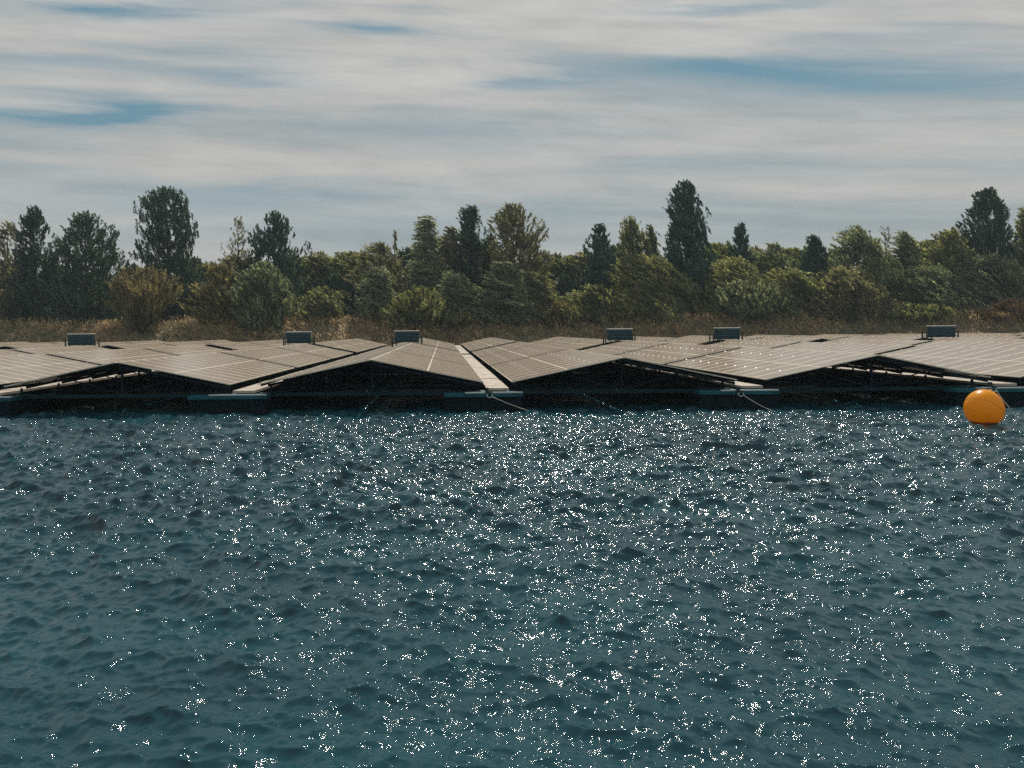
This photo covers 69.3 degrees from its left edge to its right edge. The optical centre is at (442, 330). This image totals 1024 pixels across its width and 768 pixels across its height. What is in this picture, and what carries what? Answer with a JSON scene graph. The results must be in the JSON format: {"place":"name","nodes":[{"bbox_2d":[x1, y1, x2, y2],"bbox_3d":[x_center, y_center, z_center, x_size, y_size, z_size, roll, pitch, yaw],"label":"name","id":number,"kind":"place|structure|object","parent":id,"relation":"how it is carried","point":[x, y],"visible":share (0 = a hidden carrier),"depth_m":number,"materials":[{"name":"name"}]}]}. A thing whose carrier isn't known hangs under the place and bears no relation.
{"place":"outdoors","nodes":[
{"label":"outdoors","id":0,"kind":"place"},
{"bbox_2d":[65,333,99,346],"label":"inverter cabinet","id":1,"kind":"object","parent":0,"point":[82,339],"visible":0.92,"depth_m":67.55,"materials":[{"name":"grey metal"}]},
{"bbox_2d":[283,331,314,351],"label":"inverter cabinet","id":2,"kind":"object","parent":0,"point":[299,337],"visible":0.9,"depth_m":67.55,"materials":[{"name":"grey metal"}]},
{"bbox_2d":[0,357,1023,767],"bbox_3d":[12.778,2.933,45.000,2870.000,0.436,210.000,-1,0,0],"label":"lake water","id":3,"kind":"structure","parent":0,"point":[814,579],"depth_m":8.89,"materials":[{"name":"blue liquid"}]},
{"bbox_2d":[0,394,32,416],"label":"pontoon","id":4,"kind":"object","parent":3,"relation":"on","point":[11,405],"visible":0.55,"depth_m":27.81,"materials":[{"name":"plastic"}]},
{"bbox_2d":[0,342,97,346],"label":"solar panel array","id":5,"kind":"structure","parent":3,"relation":"on","point":[11,344],"depth_m":90.28,"materials":[{"name":"glass"}]},
{"bbox_2d":[0,346,111,361],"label":"solar panel array","id":6,"kind":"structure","parent":3,"relation":"on","point":[11,352],"depth_m":57.45,"materials":[{"name":"glass"}]},
{"bbox_2d":[0,340,163,349],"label":"solar panel array","id":7,"kind":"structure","parent":3,"relation":"on","point":[57,345],"depth_m":78.61,"materials":[{"name":"glass"}]},
{"bbox_2d":[0,370,169,395],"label":"walkway","id":8,"kind":"structure","parent":3,"relation":"on","point":[42,389],"depth_m":33.05,"materials":[{"name":"grey plastic"}]},
{"bbox_2d":[0,345,228,387],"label":"solar panel array","id":9,"kind":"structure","parent":3,"relation":"on","point":[14,369],"depth_m":39.88,"materials":[{"name":"glass"}]},
{"bbox_2d":[100,340,233,349],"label":"solar panel array","id":10,"kind":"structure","parent":3,"relation":"on","point":[131,346],"depth_m":80.58,"materials":[{"name":"glass"}]},
{"bbox_2d":[4,344,351,412],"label":"solar panel array","id":11,"kind":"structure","parent":3,"relation":"on","point":[224,370],"depth_m":32.13,"materials":[{"name":"glass"}]},
{"bbox_2d":[187,392,272,414],"bbox_3d":[-8.098,2.954,28.380,2.980,1.085,1.560,-1,0,0],"label":"pontoon","id":12,"kind":"object","parent":3,"relation":"on","point":[259,403],"visible":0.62,"depth_m":27.66,"materials":[{"name":"plastic"}]},
{"bbox_2d":[169,340,307,353],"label":"solar panel array","id":13,"kind":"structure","parent":3,"relation":"on","point":[247,345],"depth_m":78.80,"materials":[{"name":"glass"}]},
{"bbox_2d":[233,356,351,393],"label":"walkway","id":14,"kind":"structure","parent":3,"relation":"on","point":[254,389],"depth_m":30.05,"materials":[{"name":"grey plastic"}]},
{"bbox_2d":[291,339,386,357],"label":"solar panel array","id":15,"kind":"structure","parent":3,"relation":"on","point":[354,347],"depth_m":80.65,"materials":[{"name":"glass"}]},
{"bbox_2d":[258,343,482,409],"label":"solar panel array","id":16,"kind":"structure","parent":3,"relation":"on","point":[417,361],"depth_m":32.13,"materials":[{"name":"glass"}]},
{"bbox_2d":[391,330,422,346],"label":"inverter cabinet","id":17,"kind":"object","parent":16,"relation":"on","point":[407,336],"visible":0.94,"depth_m":67.55,"materials":[{"name":"grey metal"}]},
{"bbox_2d":[369,338,458,351],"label":"solar panel array","id":18,"kind":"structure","parent":3,"relation":"on","point":[440,344],"depth_m":79.62,"materials":[{"name":"glass"}]},
{"bbox_2d":[444,388,522,412],"bbox_3d":[1.532,2.780,28.328,2.980,1.251,1.665,-1,0,0],"label":"pontoon","id":19,"kind":"object","parent":3,"relation":"on","point":[473,402],"visible":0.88,"depth_m":27.66,"materials":[{"name":"plastic"}]},
{"bbox_2d":[463,355,508,391],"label":"walkway","id":20,"kind":"structure","parent":3,"relation":"on","point":[491,382],"depth_m":34.04,"materials":[{"name":"grey plastic"}]},
{"bbox_2d":[461,337,518,356],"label":"solar panel array","id":21,"kind":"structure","parent":3,"relation":"on","point":[477,345],"depth_m":80.26,"materials":[{"name":"glass"}]},
{"bbox_2d":[530,337,620,349],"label":"solar panel array","id":22,"kind":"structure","parent":3,"relation":"on","point":[575,343],"depth_m":81.33,"materials":[{"name":"glass"}]},
{"bbox_2d":[472,342,736,406],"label":"solar panel array","id":23,"kind":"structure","parent":3,"relation":"on","point":[510,365],"depth_m":32.66,"materials":[{"name":"glass"}]},
{"bbox_2d":[621,336,726,344],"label":"solar panel array","id":24,"kind":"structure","parent":3,"relation":"on","point":[698,341],"depth_m":78.85,"materials":[{"name":"glass"}]},
{"bbox_2d":[607,362,762,389],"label":"walkway","id":25,"kind":"structure","parent":3,"relation":"on","point":[709,383],"depth_m":33.25,"materials":[{"name":"grey plastic"}]},
{"bbox_2d":[686,386,778,409],"bbox_3d":[11.139,2.710,28.328,2.980,1.210,1.665,-1,0,0],"label":"pontoon","id":26,"kind":"object","parent":3,"relation":"on","point":[731,398],"visible":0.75,"depth_m":27.66,"materials":[{"name":"plastic"}]},
{"bbox_2d":[680,335,829,341],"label":"solar panel array","id":27,"kind":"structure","parent":3,"relation":"on","point":[780,339],"depth_m":77.67,"materials":[{"name":"glass"}]},
{"bbox_2d":[580,341,990,398],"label":"solar panel array","id":28,"kind":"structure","parent":3,"relation":"on","point":[755,364],"depth_m":32.69,"materials":[{"name":"glass"}]},
{"bbox_2d":[748,335,935,340],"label":"solar panel array","id":29,"kind":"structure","parent":3,"relation":"on","point":[859,337],"depth_m":81.82,"materials":[{"name":"glass"}]},
{"bbox_2d":[705,355,1016,386],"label":"walkway","id":30,"kind":"structure","parent":3,"relation":"on","point":[949,381],"depth_m":31.99,"materials":[{"name":"grey wood"}]},
{"bbox_2d":[710,340,1023,386],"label":"solar panel array","id":31,"kind":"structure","parent":3,"relation":"on","point":[1001,364],"depth_m":36.09,"materials":[{"name":"glass"}]},
{"bbox_2d":[816,334,1023,339],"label":"solar panel array","id":32,"kind":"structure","parent":3,"relation":"on","point":[1012,337],"depth_m":84.27,"materials":[{"name":"glass"}]},
{"bbox_2d":[825,339,1023,348],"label":"solar panel array","id":33,"kind":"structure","parent":3,"relation":"on","point":[1016,345],"depth_m":52.16,"materials":[{"name":"glass"}]},
{"bbox_2d":[884,334,1023,335],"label":"solar panel array","id":34,"kind":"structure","parent":3,"relation":"on","point":[969,334],"depth_m":88.24,"materials":[{"name":"glass"}]},
{"bbox_2d":[931,382,1023,407],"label":"pontoon","id":35,"kind":"object","parent":3,"relation":"on","point":[1012,397],"visible":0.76,"depth_m":27.66,"materials":[{"name":"plastic"}]},
{"bbox_2d":[933,338,1023,341],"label":"solar panel array","id":36,"kind":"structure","parent":3,"relation":"on","point":[986,339],"depth_m":61.00,"materials":[{"name":"glass"}]},
{"bbox_2d":[963,389,1004,425],"bbox_3d":[16.627,2.402,22.600,1.062,1.176,1.040,-1,0,0],"label":"mooring buoy","id":37,"kind":"object","parent":3,"relation":"on","point":[985,407],"visible":0.86,"depth_m":22.27,"materials":[{"name":"orange plastic"}]},
{"bbox_2d":[0,304,1023,346],"bbox_3d":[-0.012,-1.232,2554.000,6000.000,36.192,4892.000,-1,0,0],"label":"bank ground","id":38,"kind":"structure","parent":0,"point":[521,338],"depth_m":116.09,"materials":[{"name":"green plant"}]},
{"bbox_2d":[0,220,37,323],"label":"tree","id":39,"kind":"object","parent":38,"relation":"on","point":[7,308],"visible":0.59,"depth_m":127.28,"materials":[{"name":"green plant"}]},
{"bbox_2d":[3,204,61,321],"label":"tree","id":40,"kind":"object","parent":38,"relation":"on","point":[29,256],"visible":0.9,"depth_m":125.84,"materials":[{"name":"green plant"}]},
{"bbox_2d":[34,210,130,328],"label":"tree","id":41,"kind":"object","parent":38,"relation":"on","point":[103,258],"visible":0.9,"depth_m":123.65,"materials":[{"name":"green plant"}]},
{"bbox_2d":[102,265,183,333],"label":"shrub","id":42,"kind":"object","parent":38,"relation":"on","point":[139,317],"visible":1,"depth_m":115.11,"materials":[{"name":"green plant"}]},
{"bbox_2d":[127,185,209,322],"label":"tree","id":43,"kind":"object","parent":38,"relation":"on","point":[159,218],"visible":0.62,"depth_m":126.54,"materials":[{"name":"green plant"}]},
{"bbox_2d":[183,261,231,306],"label":"background tree","id":44,"kind":"object","parent":38,"relation":"on","point":[203,267],"visible":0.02,"depth_m":135.60,"materials":[{"name":"green plant"}]},
{"bbox_2d":[176,262,244,326],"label":"willow bush","id":45,"kind":"object","parent":38,"relation":"on","point":[215,303],"visible":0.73,"depth_m":119.36,"materials":[{"name":"green plant"}]},
{"bbox_2d":[207,253,244,286],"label":"background tree","id":46,"kind":"object","parent":38,"relation":"on","point":[228,263],"visible":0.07,"depth_m":136.07,"materials":[{"name":"green plant"}]},
{"bbox_2d":[220,216,251,293],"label":"tree","id":47,"kind":"object","parent":38,"relation":"on","point":[238,239],"visible":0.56,"depth_m":126.86,"materials":[{"name":"green plant"}]},
{"bbox_2d":[224,259,306,332],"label":"willow bush","id":48,"kind":"object","parent":38,"relation":"on","point":[269,304],"visible":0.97,"depth_m":115.47,"materials":[{"name":"green plant"}]},
{"bbox_2d":[237,210,312,318],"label":"tree","id":49,"kind":"object","parent":38,"relation":"on","point":[284,261],"visible":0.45,"depth_m":127.01,"materials":[{"name":"green plant"}]},
{"bbox_2d":[285,258,324,304],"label":"background tree","id":50,"kind":"object","parent":38,"relation":"on","point":[304,261],"visible":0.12,"depth_m":134.77,"materials":[{"name":"green plant"}]},
{"bbox_2d":[300,277,325,307],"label":"background tree","id":51,"kind":"object","parent":38,"relation":"on","point":[318,282],"visible":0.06,"depth_m":130.29,"materials":[{"name":"green plant"}]},
{"bbox_2d":[293,251,345,318],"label":"background tree","id":52,"kind":"object","parent":38,"relation":"on","point":[314,257],"visible":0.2,"depth_m":134.96,"materials":[{"name":"green plant"}]},
{"bbox_2d":[290,285,358,323],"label":"willow bush","id":53,"kind":"object","parent":38,"relation":"on","point":[326,299],"visible":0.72,"depth_m":119.49,"materials":[{"name":"green plant"}]},
{"bbox_2d":[303,272,353,316],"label":"background tree","id":54,"kind":"object","parent":38,"relation":"on","point":[333,281],"visible":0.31,"depth_m":129.84,"materials":[{"name":"green plant"}]},
{"bbox_2d":[318,255,360,282],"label":"background tree","id":55,"kind":"object","parent":38,"relation":"on","point":[333,266],"visible":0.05,"depth_m":134.89,"materials":[{"name":"green plant"}]},
{"bbox_2d":[342,277,364,315],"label":"background tree","id":56,"kind":"object","parent":38,"relation":"on","point":[351,289],"visible":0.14,"depth_m":129.76,"materials":[{"name":"green plant"}]},
{"bbox_2d":[319,249,389,287],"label":"background tree","id":57,"kind":"object","parent":38,"relation":"on","point":[348,256],"visible":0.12,"depth_m":134.63,"materials":[{"name":"green plant"}]},
{"bbox_2d":[337,241,411,311],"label":"tree","id":58,"kind":"object","parent":38,"relation":"on","point":[381,258],"visible":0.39,"depth_m":127.87,"materials":[{"name":"green plant"}]},
{"bbox_2d":[348,266,402,323],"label":"willow bush","id":59,"kind":"object","parent":38,"relation":"on","point":[376,286],"visible":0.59,"depth_m":120.06,"materials":[{"name":"green plant"}]},
{"bbox_2d":[391,230,399,292],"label":"tree","id":60,"kind":"object","parent":38,"relation":"on","point":[395,240],"visible":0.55,"depth_m":129.91,"materials":[{"name":"green plant"}]},
{"bbox_2d":[386,247,423,291],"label":"background tree","id":61,"kind":"object","parent":38,"relation":"on","point":[406,252],"visible":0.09,"depth_m":135.72,"materials":[{"name":"green plant"}]},
{"bbox_2d":[360,285,470,332],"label":"willow bush","id":62,"kind":"object","parent":38,"relation":"on","point":[414,305],"visible":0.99,"depth_m":115.81,"materials":[{"name":"green plant"}]},
{"bbox_2d":[393,215,458,296],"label":"tree","id":63,"kind":"object","parent":38,"relation":"on","point":[425,243],"visible":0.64,"depth_m":127.39,"materials":[{"name":"green plant"}]},
{"bbox_2d":[430,226,467,290],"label":"tree","id":64,"kind":"object","parent":38,"relation":"on","point":[450,242],"visible":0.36,"depth_m":129.00,"materials":[{"name":"green plant"}]},
{"bbox_2d":[433,269,484,324],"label":"willow bush","id":65,"kind":"object","parent":38,"relation":"on","point":[456,285],"visible":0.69,"depth_m":118.78,"materials":[{"name":"green plant"}]},
{"bbox_2d":[438,204,495,307],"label":"tree","id":66,"kind":"object","parent":38,"relation":"on","point":[470,248],"visible":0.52,"depth_m":126.56,"materials":[{"name":"green plant"}]},
{"bbox_2d":[469,261,541,327],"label":"willow bush","id":67,"kind":"object","parent":38,"relation":"on","point":[505,293],"visible":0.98,"depth_m":117.63,"materials":[{"name":"green plant"}]},
{"bbox_2d":[476,202,555,297],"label":"tree","id":68,"kind":"object","parent":38,"relation":"on","point":[508,225],"visible":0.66,"depth_m":126.74,"materials":[{"name":"green plant"}]},
{"bbox_2d":[509,271,562,321],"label":"willow bush","id":69,"kind":"object","parent":38,"relation":"on","point":[541,285],"visible":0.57,"depth_m":119.60,"materials":[{"name":"green plant"}]},
{"bbox_2d":[522,252,589,282],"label":"background tree","id":70,"kind":"object","parent":38,"relation":"on","point":[557,263],"visible":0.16,"depth_m":134.62,"materials":[{"name":"green plant"}]},
{"bbox_2d":[539,300,581,326],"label":"shrub","id":71,"kind":"object","parent":38,"relation":"on","point":[559,317],"visible":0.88,"depth_m":116.80,"materials":[{"name":"green plant"}]},
{"bbox_2d":[552,274,580,300],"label":"background tree","id":72,"kind":"object","parent":38,"relation":"on","point":[564,284],"visible":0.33,"depth_m":129.91,"materials":[{"name":"green plant"}]},
{"bbox_2d":[550,254,582,289],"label":"background tree","id":73,"kind":"object","parent":38,"relation":"on","point":[571,269],"visible":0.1,"depth_m":134.68,"materials":[{"name":"green plant"}]},
{"bbox_2d":[562,251,589,284],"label":"background tree","id":74,"kind":"object","parent":38,"relation":"on","point":[580,256],"visible":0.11,"depth_m":135.36,"materials":[{"name":"green plant"}]},
{"bbox_2d":[581,223,618,301],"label":"tree","id":75,"kind":"object","parent":38,"relation":"on","point":[595,261],"visible":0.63,"depth_m":126.15,"materials":[{"name":"green plant"}]},
{"bbox_2d":[557,283,646,325],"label":"willow bush","id":76,"kind":"object","parent":38,"relation":"on","point":[596,299],"visible":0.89,"depth_m":117.98,"materials":[{"name":"green plant"}]},
{"bbox_2d":[604,215,653,309],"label":"tree","id":77,"kind":"object","parent":38,"relation":"on","point":[631,238],"visible":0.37,"depth_m":125.85,"materials":[{"name":"green plant"}]},
{"bbox_2d":[642,223,664,266],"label":"tree","id":78,"kind":"object","parent":38,"relation":"on","point":[652,237],"visible":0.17,"depth_m":127.62,"materials":[{"name":"green plant"}]},
{"bbox_2d":[600,252,712,323],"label":"willow bush","id":79,"kind":"object","parent":38,"relation":"on","point":[648,272],"visible":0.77,"depth_m":120.30,"materials":[{"name":"green plant"}]},
{"bbox_2d":[661,179,718,311],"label":"tree","id":80,"kind":"object","parent":38,"relation":"on","point":[685,218],"visible":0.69,"depth_m":126.63,"materials":[{"name":"green plant"}]},
{"bbox_2d":[699,240,751,281],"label":"background tree","id":81,"kind":"object","parent":38,"relation":"on","point":[722,248],"visible":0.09,"depth_m":135.15,"materials":[{"name":"green plant"}]},
{"bbox_2d":[687,255,772,317],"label":"willow bush","id":82,"kind":"object","parent":38,"relation":"on","point":[734,269],"visible":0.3,"depth_m":121.47,"materials":[{"name":"green plant"}]},
{"bbox_2d":[728,222,756,271],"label":"tree","id":83,"kind":"object","parent":38,"relation":"on","point":[741,242],"visible":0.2,"depth_m":128.47,"materials":[{"name":"green plant"}]},
{"bbox_2d":[707,278,800,323],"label":"willow bush","id":84,"kind":"object","parent":38,"relation":"on","point":[755,298],"visible":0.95,"depth_m":116.04,"materials":[{"name":"green plant"}]},
{"bbox_2d":[749,242,794,284],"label":"tree","id":85,"kind":"object","parent":38,"relation":"on","point":[764,259],"visible":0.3,"depth_m":127.29,"materials":[{"name":"green plant"}]},
{"bbox_2d":[759,265,841,321],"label":"willow bush","id":86,"kind":"object","parent":38,"relation":"on","point":[794,283],"visible":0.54,"depth_m":118.62,"materials":[{"name":"green plant"}]},
{"bbox_2d":[772,244,832,270],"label":"background tree","id":87,"kind":"object","parent":38,"relation":"on","point":[794,250],"visible":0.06,"depth_m":135.27,"materials":[{"name":"green plant"}]},
{"bbox_2d":[794,233,830,295],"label":"tree","id":88,"kind":"object","parent":38,"relation":"on","point":[815,249],"visible":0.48,"depth_m":126.24,"materials":[{"name":"green plant"}]},
{"bbox_2d":[796,264,905,323],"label":"willow bush","id":89,"kind":"object","parent":38,"relation":"on","point":[857,289],"visible":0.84,"depth_m":116.60,"materials":[{"name":"green plant"}]},
{"bbox_2d":[808,224,906,307],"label":"tree","id":90,"kind":"object","parent":38,"relation":"on","point":[858,242],"visible":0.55,"depth_m":124.34,"materials":[{"name":"green plant"}]},
{"bbox_2d":[879,226,896,289],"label":"tree","id":91,"kind":"object","parent":38,"relation":"on","point":[885,240],"visible":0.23,"depth_m":126.97,"materials":[{"name":"green plant"}]},
{"bbox_2d":[875,230,923,301],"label":"tree","id":92,"kind":"object","parent":38,"relation":"on","point":[908,249],"visible":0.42,"depth_m":126.34,"materials":[{"name":"green plant"}]},
{"bbox_2d":[874,302,967,321],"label":"willow bush","id":93,"kind":"object","parent":38,"relation":"on","point":[925,310],"visible":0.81,"depth_m":115.29,"materials":[{"name":"green plant"}]},
{"bbox_2d":[887,263,991,313],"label":"willow bush","id":94,"kind":"object","parent":38,"relation":"on","point":[938,287],"visible":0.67,"depth_m":120.99,"materials":[{"name":"green plant"}]},
{"bbox_2d":[914,240,986,263],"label":"background tree","id":95,"kind":"object","parent":38,"relation":"on","point":[922,254],"visible":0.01,"depth_m":135.71,"materials":[{"name":"green plant"}]},
{"bbox_2d":[920,226,989,307],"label":"tree","id":96,"kind":"object","parent":38,"relation":"on","point":[955,244],"visible":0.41,"depth_m":126.16,"materials":[{"name":"green plant"}]},
{"bbox_2d":[948,252,1023,310],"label":"willow bush","id":97,"kind":"object","parent":38,"relation":"on","point":[1007,285],"visible":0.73,"depth_m":121.72,"materials":[{"name":"green plant"}]},
{"bbox_2d":[955,186,1023,297],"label":"tree","id":98,"kind":"object","parent":38,"relation":"on","point":[982,239],"visible":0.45,"depth_m":126.84,"materials":[{"name":"green plant"}]},
{"bbox_2d":[962,309,1017,322],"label":"shrub","id":99,"kind":"object","parent":38,"relation":"on","point":[996,315],"visible":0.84,"depth_m":115.28,"materials":[{"name":"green plant"}]},
{"bbox_2d":[974,297,1023,320],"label":"shrub","id":100,"kind":"object","parent":38,"relation":"on","point":[1018,305],"visible":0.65,"depth_m":116.79,"materials":[{"name":"green plant"}]},
{"bbox_2d":[1009,206,1023,295],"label":"tree","id":101,"kind":"object","parent":38,"relation":"on","point":[1020,227],"visible":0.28,"depth_m":127.67,"materials":[{"name":"green plant"}]},
{"bbox_2d":[0,0,1023,313],"label":"sky","id":102,"kind":"structure","parent":0,"point":[354,121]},
{"bbox_2d":[603,328,635,344],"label":"inverter cabinet","id":103,"kind":"object","parent":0,"point":[620,334],"visible":0.91,"depth_m":67.55,"materials":[{"name":"grey metal"}]},
{"bbox_2d":[709,327,742,344],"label":"inverter cabinet","id":104,"kind":"object","parent":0,"point":[727,333],"visible":0.89,"depth_m":67.55,"materials":[{"name":"grey metal"}]},
{"bbox_2d":[921,325,958,340],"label":"inverter cabinet","id":105,"kind":"object","parent":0,"point":[941,331],"visible":0.94,"depth_m":67.56,"materials":[{"name":"grey metal"}]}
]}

